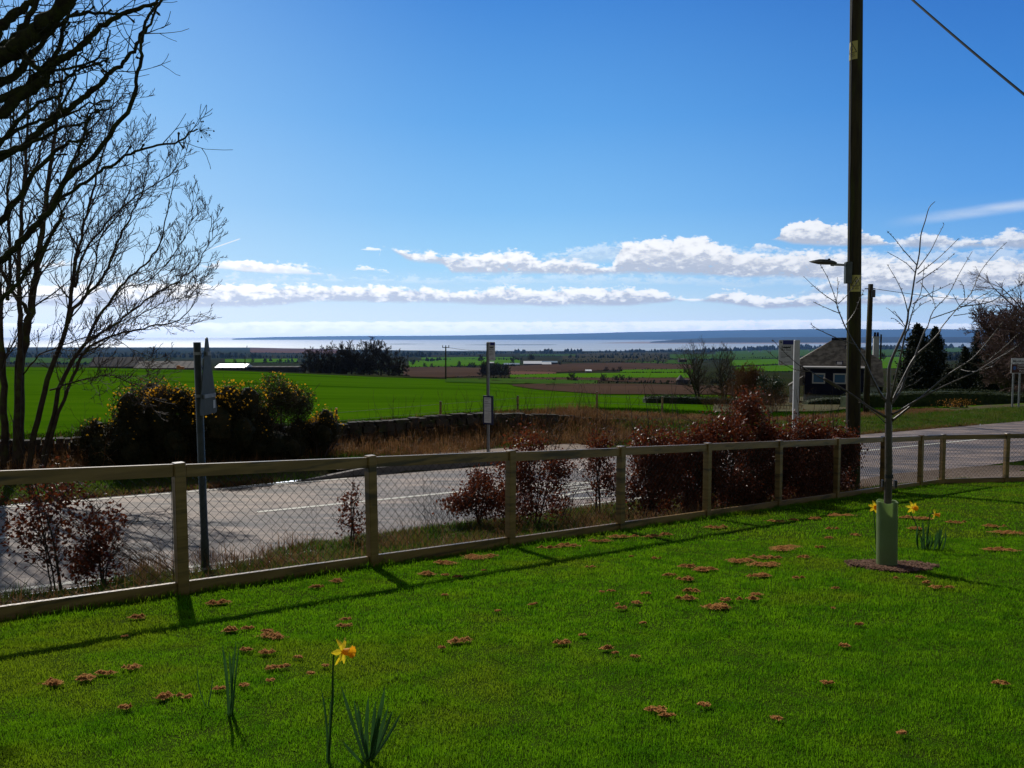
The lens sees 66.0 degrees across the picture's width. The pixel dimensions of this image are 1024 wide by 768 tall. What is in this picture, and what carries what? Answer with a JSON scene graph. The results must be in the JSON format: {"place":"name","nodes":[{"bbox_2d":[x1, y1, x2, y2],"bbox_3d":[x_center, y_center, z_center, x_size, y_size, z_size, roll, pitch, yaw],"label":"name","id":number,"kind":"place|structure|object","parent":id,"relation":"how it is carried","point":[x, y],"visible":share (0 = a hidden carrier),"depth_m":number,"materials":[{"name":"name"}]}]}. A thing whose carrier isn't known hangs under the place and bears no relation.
{"place":"outdoors","nodes":[
{"label":"outdoors","id":0,"kind":"place"},
{"bbox_2d":[10,358,92,362],"bbox_3d":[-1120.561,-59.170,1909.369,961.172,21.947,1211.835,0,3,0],"label":"green field","id":1,"kind":"structure","parent":0,"point":[49,360],"depth_m":1774.43,"materials":[{"name":"plant"}]},
{"bbox_2d":[250,348,336,352],"bbox_3d":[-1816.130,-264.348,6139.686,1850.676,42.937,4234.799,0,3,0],"label":"heath","id":2,"kind":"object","parent":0,"point":[276,350],"visible":0.78,"depth_m":5631.94,"materials":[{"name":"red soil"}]},
{"bbox_2d":[403,367,480,376],"bbox_3d":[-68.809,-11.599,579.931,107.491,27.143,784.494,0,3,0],"label":"ploughed field","id":3,"kind":"structure","parent":0,"point":[439,371],"depth_m":631.29,"materials":[{"name":"soil"}]},
{"bbox_2d":[0,479,904,604],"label":"dry grass","id":4,"kind":"structure","parent":0,"point":[426,544],"depth_m":8.82,"materials":[{"name":"plant"}]},
{"bbox_2d":[409,359,519,366],"bbox_3d":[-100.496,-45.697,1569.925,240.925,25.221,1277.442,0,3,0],"label":"green field","id":5,"kind":"structure","parent":0,"point":[449,362],"depth_m":1461.69,"materials":[{"name":"plant"}]},
{"bbox_2d":[337,444,593,469],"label":"pavement","id":6,"kind":"structure","parent":0,"point":[564,446],"depth_m":20.04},
{"bbox_2d":[483,342,494,451],"bbox_3d":[-0.540,0.494,18.816,0.340,2.987,0.086,3,4,38],"label":"bus stop","id":7,"kind":"object","parent":6,"relation":"on","point":[488,398],"visible":1,"depth_m":18.79,"materials":[{"name":"grey metal"}]},
{"bbox_2d":[1,482,942,624],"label":"grass","id":8,"kind":"structure","parent":0,"point":[367,565],"depth_m":7.18,"materials":[{"name":"plant"}]},
{"bbox_2d":[4,338,973,350],"bbox_3d":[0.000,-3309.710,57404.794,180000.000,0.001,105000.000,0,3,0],"label":"sea","id":9,"kind":"structure","parent":0,"point":[521,345],"depth_m":13251.07,"materials":[{"name":"liquid"}]},
{"bbox_2d":[0,460,1023,767],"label":"lawn","id":10,"kind":"structure","parent":0,"point":[582,626],"depth_m":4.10,"materials":[{"name":"plant"}]},
{"bbox_2d":[0,407,113,591],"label":"beech shrub","id":11,"kind":"object","parent":10,"relation":"on","point":[63,487],"visible":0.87,"depth_m":8.47,"materials":[{"name":"brown plant"}]},
{"bbox_2d":[65,489,138,585],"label":"beech shrub","id":12,"kind":"object","parent":10,"relation":"on","point":[100,540],"visible":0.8,"depth_m":8.79,"materials":[{"name":"brown plant"}]},
{"bbox_2d":[0,0,217,302],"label":"mossy tree","id":13,"kind":"object","parent":10,"relation":"on","point":[40,29],"visible":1,"depth_m":5.42,"materials":[{"name":"brown plant"}]},
{"bbox_2d":[222,644,238,715],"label":"daffodil","id":14,"kind":"object","parent":10,"relation":"on","point":[230,704],"visible":0.94,"depth_m":3.37,"materials":[{"name":"green plant"}]},
{"bbox_2d":[321,638,355,765],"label":"daffodil","id":15,"kind":"object","parent":10,"relation":"on","point":[343,651],"visible":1,"depth_m":2.88,"materials":[{"name":"green plant"}]},
{"bbox_2d":[341,687,400,765],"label":"daffodil","id":16,"kind":"object","parent":10,"relation":"on","point":[377,737],"visible":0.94,"depth_m":2.90,"materials":[{"name":"green plant"}]},
{"bbox_2d":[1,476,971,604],"bbox_3d":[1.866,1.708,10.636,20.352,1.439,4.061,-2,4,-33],"label":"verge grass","id":17,"kind":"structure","parent":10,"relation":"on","point":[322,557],"depth_m":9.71,"materials":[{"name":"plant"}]},
{"bbox_2d":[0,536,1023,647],"bbox_3d":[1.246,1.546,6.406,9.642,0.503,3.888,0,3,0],"label":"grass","id":18,"kind":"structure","parent":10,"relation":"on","point":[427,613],"depth_m":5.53,"materials":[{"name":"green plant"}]},
{"bbox_2d":[0,433,1023,621],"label":"timber fence","id":19,"kind":"object","parent":10,"relation":"on","point":[178,473],"visible":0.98,"depth_m":7.28,"materials":[{"name":"brown wood"}]},
{"bbox_2d":[611,374,696,518],"bbox_3d":[2.112,0.918,11.728,1.111,2.305,1.156,3,5,41],"label":"beech shrub","id":20,"kind":"object","parent":10,"relation":"on","point":[644,438],"visible":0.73,"depth_m":11.59,"materials":[{"name":"brown plant"}]},
{"bbox_2d":[642,376,735,513],"bbox_3d":[2.732,0.983,12.097,1.392,2.169,1.208,-1,3,-10],"label":"beech shrub","id":21,"kind":"object","parent":10,"relation":"on","point":[692,438],"visible":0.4,"depth_m":11.92,"materials":[{"name":"brown plant"}]},
{"bbox_2d":[679,364,768,507],"bbox_3d":[3.316,0.838,12.309,1.428,2.441,1.211,-1,4,-17],"label":"beech shrub","id":22,"kind":"object","parent":10,"relation":"on","point":[726,427],"visible":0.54,"depth_m":12.22,"materials":[{"name":"brown plant"}]},
{"bbox_2d":[713,370,787,503],"bbox_3d":[3.775,0.877,12.656,1.145,2.366,1.321,3,4,38],"label":"beech shrub","id":23,"kind":"object","parent":10,"relation":"on","point":[765,433],"visible":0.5,"depth_m":12.65,"materials":[{"name":"brown plant"}]},
{"bbox_2d":[753,394,827,502],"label":"beech shrub","id":24,"kind":"object","parent":10,"relation":"on","point":[784,436],"visible":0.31,"depth_m":12.95,"materials":[{"name":"brown plant"}]},
{"bbox_2d":[783,385,846,495],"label":"beech shrub","id":25,"kind":"object","parent":10,"relation":"on","point":[817,433],"visible":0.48,"depth_m":13.43,"materials":[{"name":"brown plant"}]},
{"bbox_2d":[816,390,868,491],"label":"beech shrub","id":26,"kind":"object","parent":10,"relation":"on","point":[839,433],"visible":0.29,"depth_m":13.87,"materials":[{"name":"brown plant"}]},
{"bbox_2d":[844,558,939,573],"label":"bark mulch","id":27,"kind":"object","parent":10,"relation":"on","point":[907,566],"visible":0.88,"depth_m":6.65,"materials":[{"name":"wood"}]},
{"bbox_2d":[876,499,897,565],"bbox_3d":[3.189,1.291,6.708,0.182,0.601,0.172,0,3,0],"label":"tree guard","id":28,"kind":"object","parent":27,"relation":"on","point":[886,534],"visible":0.86,"depth_m":6.64,"materials":[{"name":"plastic"}]},
{"bbox_2d":[766,202,1023,503],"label":"young tree","id":29,"kind":"object","parent":27,"relation":"on","point":[889,400],"visible":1,"depth_m":6.62,"materials":[{"name":"grey plant"}]},
{"bbox_2d":[906,501,945,549],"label":"daffodil","id":30,"kind":"object","parent":10,"relation":"on","point":[913,508],"visible":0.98,"depth_m":7.60,"materials":[{"name":"green plant"}]},
{"bbox_2d":[860,465,1023,487],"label":"gravel","id":31,"kind":"structure","parent":10,"relation":"on","point":[978,470],"depth_m":17.71,"materials":[{"name":"gravel"}]},
{"bbox_2d":[0,421,1023,595],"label":"road","id":32,"kind":"structure","parent":0,"point":[989,456],"depth_m":13.16,"materials":[{"name":"grey asphalt"}]},
{"bbox_2d":[45,508,174,575],"bbox_3d":[-4.875,1.856,9.536,2.036,0.828,0.809,0,3,0],"label":"bramble","id":33,"kind":"object","parent":32,"relation":"on","point":[134,559],"visible":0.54,"depth_m":9.47,"materials":[{"name":"brown plant"}]},
{"bbox_2d":[0,547,303,602],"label":"verge grass","id":34,"kind":"structure","parent":32,"relation":"on","point":[123,580],"depth_m":8.87,"materials":[{"name":"plant"}]},
{"bbox_2d":[0,478,348,507],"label":"edge line","id":35,"kind":"object","parent":32,"relation":"on","point":[188,491],"visible":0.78,"depth_m":14.44,"materials":[{"name":"paint"}]},
{"bbox_2d":[193,337,216,567],"bbox_3d":[-3.761,0.991,9.646,0.192,3.124,0.498,0,3,0],"label":"road sign","id":36,"kind":"object","parent":32,"relation":"on","point":[205,399],"visible":0.86,"depth_m":9.58,"materials":[{"name":"metal"}]},
{"bbox_2d":[299,459,549,480],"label":"kerb","id":37,"kind":"structure","parent":32,"relation":"on","point":[347,473],"depth_m":16.90,"materials":[{"name":"concrete"}]},
{"bbox_2d":[314,498,680,552],"bbox_3d":[1.628,2.118,13.113,9.900,0.171,0.660,-2,4,-32],"label":"verge edge","id":38,"kind":"object","parent":32,"relation":"on","point":[429,530],"visible":0.09,"depth_m":11.49,"materials":[{"name":"plant"}]},
{"bbox_2d":[332,469,365,541],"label":"beech shrub","id":39,"kind":"object","parent":38,"relation":"on","point":[351,506],"visible":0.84,"depth_m":10.78,"materials":[{"name":"brown plant"}]},
{"bbox_2d":[377,475,484,536],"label":"bramble","id":40,"kind":"object","parent":38,"relation":"on","point":[441,522],"visible":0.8,"depth_m":11.43,"materials":[{"name":"plant"}]},
{"bbox_2d":[115,484,787,583],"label":"dry grass","id":41,"kind":"structure","parent":38,"relation":"on","point":[147,569],"depth_m":10.32,"materials":[{"name":"plant"}]},
{"bbox_2d":[432,433,525,524],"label":"beech shrub","id":42,"kind":"object","parent":38,"relation":"on","point":[463,501],"visible":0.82,"depth_m":11.82,"materials":[{"name":"brown plant"}]},
{"bbox_2d":[490,379,581,523],"bbox_3d":[0.367,1.054,12.107,1.492,2.314,1.240,0,3,0],"label":"beech shrub","id":43,"kind":"object","parent":38,"relation":"on","point":[532,438],"visible":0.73,"depth_m":12.01,"materials":[{"name":"brown plant"}]},
{"bbox_2d":[568,396,620,515],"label":"beech shrub","id":44,"kind":"object","parent":38,"relation":"on","point":[596,445],"visible":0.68,"depth_m":12.69,"materials":[{"name":"brown plant"}]},
{"bbox_2d":[260,485,793,561],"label":"verge grass","id":45,"kind":"structure","parent":32,"relation":"on","point":[424,532],"depth_m":11.33,"materials":[{"name":"plant"}]},
{"bbox_2d":[0,347,1023,440],"bbox_3d":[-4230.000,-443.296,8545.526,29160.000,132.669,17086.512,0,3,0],"label":"terrain","id":46,"kind":"structure","parent":0,"point":[345,394],"depth_m":82.13,"materials":[{"name":"green plant"}]},
{"bbox_2d":[88,357,141,367],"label":"barn","id":47,"kind":"structure","parent":46,"relation":"on","point":[112,362],"depth_m":331.97,"materials":[{"name":"grey metal"}]},
{"bbox_2d":[134,361,202,369],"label":"barn","id":48,"kind":"structure","parent":46,"relation":"on","point":[188,364],"depth_m":322.44,"materials":[{"name":"grey metal"}]},
{"bbox_2d":[249,366,304,371],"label":"barn","id":49,"kind":"structure","parent":46,"relation":"on","point":[278,368],"depth_m":330.23,"materials":[{"name":"grey metal"}]},
{"bbox_2d":[304,340,336,372],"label":"bare tree","id":50,"kind":"object","parent":46,"relation":"on","point":[313,366],"visible":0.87,"depth_m":228.03,"materials":[{"name":"brown plant"}]},
{"bbox_2d":[334,340,360,373],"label":"bare tree","id":51,"kind":"object","parent":46,"relation":"on","point":[345,351],"visible":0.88,"depth_m":227.13,"materials":[{"name":"brown plant"}]},
{"bbox_2d":[346,337,383,373],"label":"bare tree","id":52,"kind":"object","parent":46,"relation":"on","point":[353,362],"visible":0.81,"depth_m":228.00,"materials":[{"name":"brown plant"}]},
{"bbox_2d":[354,338,386,374],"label":"bare tree","id":53,"kind":"object","parent":46,"relation":"on","point":[361,358],"visible":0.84,"depth_m":227.97,"materials":[{"name":"brown plant"}]},
{"bbox_2d":[367,342,394,375],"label":"bare tree","id":54,"kind":"object","parent":46,"relation":"on","point":[377,364],"visible":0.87,"depth_m":229.19,"materials":[{"name":"brown plant"}]},
{"bbox_2d":[377,347,401,375],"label":"bare tree","id":55,"kind":"object","parent":46,"relation":"on","point":[384,364],"visible":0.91,"depth_m":229.93,"materials":[{"name":"brown plant"}]},
{"bbox_2d":[0,406,952,439],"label":"young crop edge","id":56,"kind":"object","parent":46,"relation":"on","point":[622,409],"visible":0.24,"depth_m":29.56,"materials":[{"name":"plant"}]},
{"bbox_2d":[7,343,971,384],"bbox_3d":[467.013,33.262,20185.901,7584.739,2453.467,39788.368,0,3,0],"label":"distant woods","id":57,"kind":"object","parent":46,"relation":"on","point":[419,353],"visible":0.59,"depth_m":2937.92,"materials":[{"name":"plant"}]},
{"bbox_2d":[26,351,959,383],"bbox_3d":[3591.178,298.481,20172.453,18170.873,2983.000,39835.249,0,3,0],"label":"hedgerows","id":58,"kind":"object","parent":46,"relation":"on","point":[542,370],"visible":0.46,"depth_m":1021.32,"materials":[{"name":"plant"}]},
{"bbox_2d":[0,403,1023,505],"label":"verge","id":59,"kind":"structure","parent":46,"relation":"on","point":[234,477],"depth_m":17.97,"materials":[{"name":"plant"}]},
{"bbox_2d":[0,418,117,467],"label":"brushwood","id":60,"kind":"object","parent":59,"relation":"on","point":[62,455],"visible":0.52,"depth_m":15.79,"materials":[{"name":"brown plant"}]},
{"bbox_2d":[72,415,148,466],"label":"gorse bush","id":61,"kind":"object","parent":59,"relation":"on","point":[128,450],"visible":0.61,"depth_m":15.72,"materials":[{"name":"plant"}]},
{"bbox_2d":[0,11,227,469],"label":"bare tree","id":62,"kind":"object","parent":59,"relation":"on","point":[22,336],"visible":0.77,"depth_m":15.18,"materials":[{"name":"brown plant"}]},
{"bbox_2d":[104,365,206,465],"bbox_3d":[-7.357,0.693,16.659,2.340,2.213,2.364,0,3,0],"label":"gorse bush","id":63,"kind":"object","parent":59,"relation":"on","point":[172,437],"visible":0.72,"depth_m":16.16,"materials":[{"name":"green plant"}]},
{"bbox_2d":[186,375,293,463],"bbox_3d":[-5.995,0.809,17.154,2.409,2.033,2.313,-1,4,-18],"label":"gorse bush","id":64,"kind":"object","parent":59,"relation":"on","point":[230,428],"visible":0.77,"depth_m":16.50,"materials":[{"name":"plant"}]},
{"bbox_2d":[239,414,310,460],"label":"gorse bush","id":65,"kind":"object","parent":59,"relation":"on","point":[291,444],"visible":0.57,"depth_m":17.11,"materials":[{"name":"plant"}]},
{"bbox_2d":[253,371,321,433],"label":"gorse bush","id":66,"kind":"object","parent":59,"relation":"on","point":[295,402],"visible":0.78,"depth_m":17.77,"materials":[{"name":"plant"}]},
{"bbox_2d":[0,412,627,461],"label":"stone wall","id":67,"kind":"structure","parent":59,"relation":"on","point":[380,426],"depth_m":20.43,"materials":[{"name":"stone"}]},
{"bbox_2d":[0,401,636,486],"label":"dry grass","id":68,"kind":"structure","parent":59,"relation":"on","point":[421,448],"depth_m":20.20,"materials":[{"name":"brown plant"}]},
{"bbox_2d":[304,400,348,457],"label":"gorse bush","id":69,"kind":"object","parent":59,"relation":"on","point":[326,427],"visible":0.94,"depth_m":18.10,"materials":[{"name":"plant"}]},
{"bbox_2d":[276,392,662,421],"bbox_3d":[-1.401,0.882,22.505,15.290,0.971,0.073,-2,4,-32],"label":"field fence","id":70,"kind":"object","parent":59,"relation":"on","point":[440,408],"visible":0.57,"depth_m":23.43,"materials":[{"name":"wood"}]},
{"bbox_2d":[778,340,799,427],"bbox_3d":[5.483,0.693,15.685,0.398,3.132,0.079,0,3,6],"label":"road sign","id":71,"kind":"object","parent":59,"relation":"on","point":[791,348],"visible":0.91,"depth_m":15.60,"materials":[{"name":"grey"}]},
{"bbox_2d":[863,284,875,412],"bbox_3d":[14.444,-1.272,31.951,0.408,5.534,0.287,2,4,27],"label":"telegraph pole","id":72,"kind":"object","parent":59,"relation":"on","point":[867,376],"visible":0.89,"depth_m":31.89,"materials":[{"name":"brown wood"}]},
{"bbox_2d":[1011,358,1023,407],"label":"park sign","id":73,"kind":"object","parent":59,"relation":"on","point":[1018,368],"visible":0.98,"depth_m":35.99,"materials":[{"name":"white"}]},
{"bbox_2d":[670,335,715,397],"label":"bare tree","id":74,"kind":"object","parent":46,"relation":"on","point":[695,386],"visible":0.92,"depth_m":57.77,"materials":[{"name":"brown plant"}]},
{"bbox_2d":[643,394,767,404],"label":"clipped hedge","id":75,"kind":"object","parent":46,"relation":"on","point":[689,399],"visible":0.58,"depth_m":47.53,"materials":[{"name":"green plant"}]},
{"bbox_2d":[723,360,767,397],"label":"bare tree","id":76,"kind":"object","parent":46,"relation":"on","point":[751,375],"visible":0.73,"depth_m":51.90,"materials":[{"name":"brown plant"}]},
{"bbox_2d":[755,373,788,404],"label":"evergreen bush","id":77,"kind":"object","parent":46,"relation":"on","point":[777,386],"visible":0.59,"depth_m":49.88,"materials":[{"name":"green plant"}]},
{"bbox_2d":[713,397,845,411],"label":"rough grass","id":78,"kind":"structure","parent":46,"relation":"on","point":[808,407],"depth_m":41.71,"materials":[{"name":"plant"}]},
{"bbox_2d":[699,341,740,398],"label":"bare tree","id":79,"kind":"object","parent":78,"relation":"on","point":[725,368],"visible":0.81,"depth_m":55.90,"materials":[{"name":"brown plant"}]},
{"bbox_2d":[802,395,845,404],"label":"clipped hedge","id":80,"kind":"object","parent":46,"relation":"on","point":[822,400],"visible":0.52,"depth_m":51.01,"materials":[{"name":"green plant"}]},
{"bbox_2d":[885,322,940,390],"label":"conifer","id":81,"kind":"object","parent":46,"relation":"on","point":[914,338],"visible":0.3,"depth_m":65.73,"materials":[{"name":"green plant"}]},
{"bbox_2d":[896,347,943,391],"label":"conifer","id":82,"kind":"object","parent":46,"relation":"on","point":[927,362],"visible":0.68,"depth_m":63.39,"materials":[{"name":"green plant"}]},
{"bbox_2d":[840,388,1023,407],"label":"clipped hedge","id":83,"kind":"object","parent":46,"relation":"on","point":[933,399],"visible":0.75,"depth_m":40.92,"materials":[{"name":"green plant"}]},
{"bbox_2d":[928,325,953,371],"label":"conifer","id":84,"kind":"object","parent":46,"relation":"on","point":[937,344],"visible":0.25,"depth_m":67.48,"materials":[{"name":"green plant"}]},
{"bbox_2d":[933,367,957,390],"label":"conifer","id":85,"kind":"object","parent":46,"relation":"on","point":[948,378],"visible":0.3,"depth_m":60.80,"materials":[{"name":"green plant"}]},
{"bbox_2d":[945,346,977,390],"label":"conifer","id":86,"kind":"object","parent":46,"relation":"on","point":[966,383],"visible":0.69,"depth_m":59.76,"materials":[{"name":"green plant"}]},
{"bbox_2d":[970,329,984,386],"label":"conifer","id":87,"kind":"object","parent":46,"relation":"on","point":[973,353],"visible":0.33,"depth_m":61.74,"materials":[{"name":"green plant"}]},
{"bbox_2d":[967,359,999,392],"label":"conifer","id":88,"kind":"object","parent":46,"relation":"on","point":[980,385],"visible":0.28,"depth_m":57.80,"materials":[{"name":"green plant"}]},
{"bbox_2d":[957,297,1023,393],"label":"bare tree","id":89,"kind":"object","parent":46,"relation":"on","point":[986,380],"visible":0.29,"depth_m":55.98,"materials":[{"name":"brown plant"}]},
{"bbox_2d":[967,266,1023,393],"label":"bare tree","id":90,"kind":"object","parent":46,"relation":"on","point":[1011,352],"visible":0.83,"depth_m":49.63,"materials":[{"name":"brown plant"}]},
{"bbox_2d":[976,307,1023,391],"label":"bare tree","id":91,"kind":"object","parent":46,"relation":"on","point":[1017,341],"visible":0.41,"depth_m":54.02,"materials":[{"name":"brown plant"}]},
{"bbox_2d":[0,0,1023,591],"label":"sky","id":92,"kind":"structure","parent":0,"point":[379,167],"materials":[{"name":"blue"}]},
{"bbox_2d":[445,378,597,383],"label":"rough pasture","id":93,"kind":"structure","parent":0,"point":[508,380],"depth_m":270.75,"materials":[{"name":"plant"}]},
{"bbox_2d":[509,363,690,371],"bbox_3d":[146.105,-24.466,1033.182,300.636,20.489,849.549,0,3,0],"label":"ploughed field","id":94,"kind":"structure","parent":0,"point":[571,366],"depth_m":972.17,"materials":[{"name":"soil"}]},
{"bbox_2d":[510,373,690,377],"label":"green field","id":95,"kind":"structure","parent":0,"point":[644,375],"depth_m":456.05,"materials":[{"name":"plant"}]},
{"bbox_2d":[515,377,689,382],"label":"ploughed field","id":96,"kind":"structure","parent":0,"point":[657,380],"depth_m":367.97,"materials":[{"name":"soil"}]},
{"bbox_2d":[563,353,667,361],"bbox_3d":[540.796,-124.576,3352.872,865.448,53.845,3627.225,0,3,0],"label":"scrubland","id":97,"kind":"structure","parent":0,"point":[640,356],"depth_m":2507.48,"materials":[{"name":"plant"}]},
{"bbox_2d":[233,329,1008,339],"bbox_3d":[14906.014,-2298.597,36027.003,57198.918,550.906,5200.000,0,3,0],"label":"hills","id":98,"kind":"structure","parent":0,"point":[668,335],"depth_m":34370.29,"materials":[{"name":"blue"}]},
{"bbox_2d":[512,383,738,393],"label":"ploughed field","id":99,"kind":"structure","parent":0,"point":[635,389],"depth_m":132.63,"materials":[{"name":"soil"}]},
{"bbox_2d":[730,359,778,365],"bbox_3d":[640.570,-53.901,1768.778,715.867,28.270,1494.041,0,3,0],"label":"green field","id":100,"kind":"structure","parent":0,"point":[756,362],"depth_m":1467.81,"materials":[{"name":"plant"}]},
{"bbox_2d":[716,349,814,358],"bbox_3d":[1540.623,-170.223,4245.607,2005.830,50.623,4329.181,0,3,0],"label":"green field","id":101,"kind":"structure","parent":0,"point":[755,353],"depth_m":3552.10,"materials":[{"name":"plant"}]},
{"bbox_2d":[520,481,1023,545],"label":"grass","id":102,"kind":"structure","parent":0,"point":[864,521],"depth_m":9.80,"materials":[{"name":"green plant"}]},
{"bbox_2d":[595,407,959,435],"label":"dry grass","id":103,"kind":"structure","parent":0,"point":[704,416],"depth_m":25.88,"materials":[{"name":"plant"}]},
{"bbox_2d":[650,337,1015,342],"bbox_3d":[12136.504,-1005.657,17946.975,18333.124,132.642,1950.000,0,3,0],"label":"wooded headland","id":104,"kind":"structure","parent":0,"point":[818,340],"depth_m":17345.89,"materials":[{"name":"blue wood"}]},
{"bbox_2d":[788,332,883,402],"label":"house","id":105,"kind":"structure","parent":0,"point":[827,360],"depth_m":59.49,"materials":[{"name":"stone"}]},
{"bbox_2d":[846,0,862,489],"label":"utility pole","id":106,"kind":"object","parent":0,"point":[853,355],"visible":0.97,"depth_m":14.36,"materials":[{"name":"black wood"}]},
{"bbox_2d":[809,258,851,283],"bbox_3d":[5.809,-2.063,14.402,0.775,0.452,0.280,0,3,0],"label":"street lamp","id":107,"kind":"object","parent":106,"relation":"attached to","point":[847,271],"visible":1,"depth_m":14.35,"materials":[{"name":"grey metal"}]},
{"bbox_2d":[911,0,1023,95],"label":"overhead cable","id":108,"kind":"object","parent":106,"relation":"attached to","point":[971,50],"visible":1,"depth_m":11.54,"materials":[{"name":"grey metal"}]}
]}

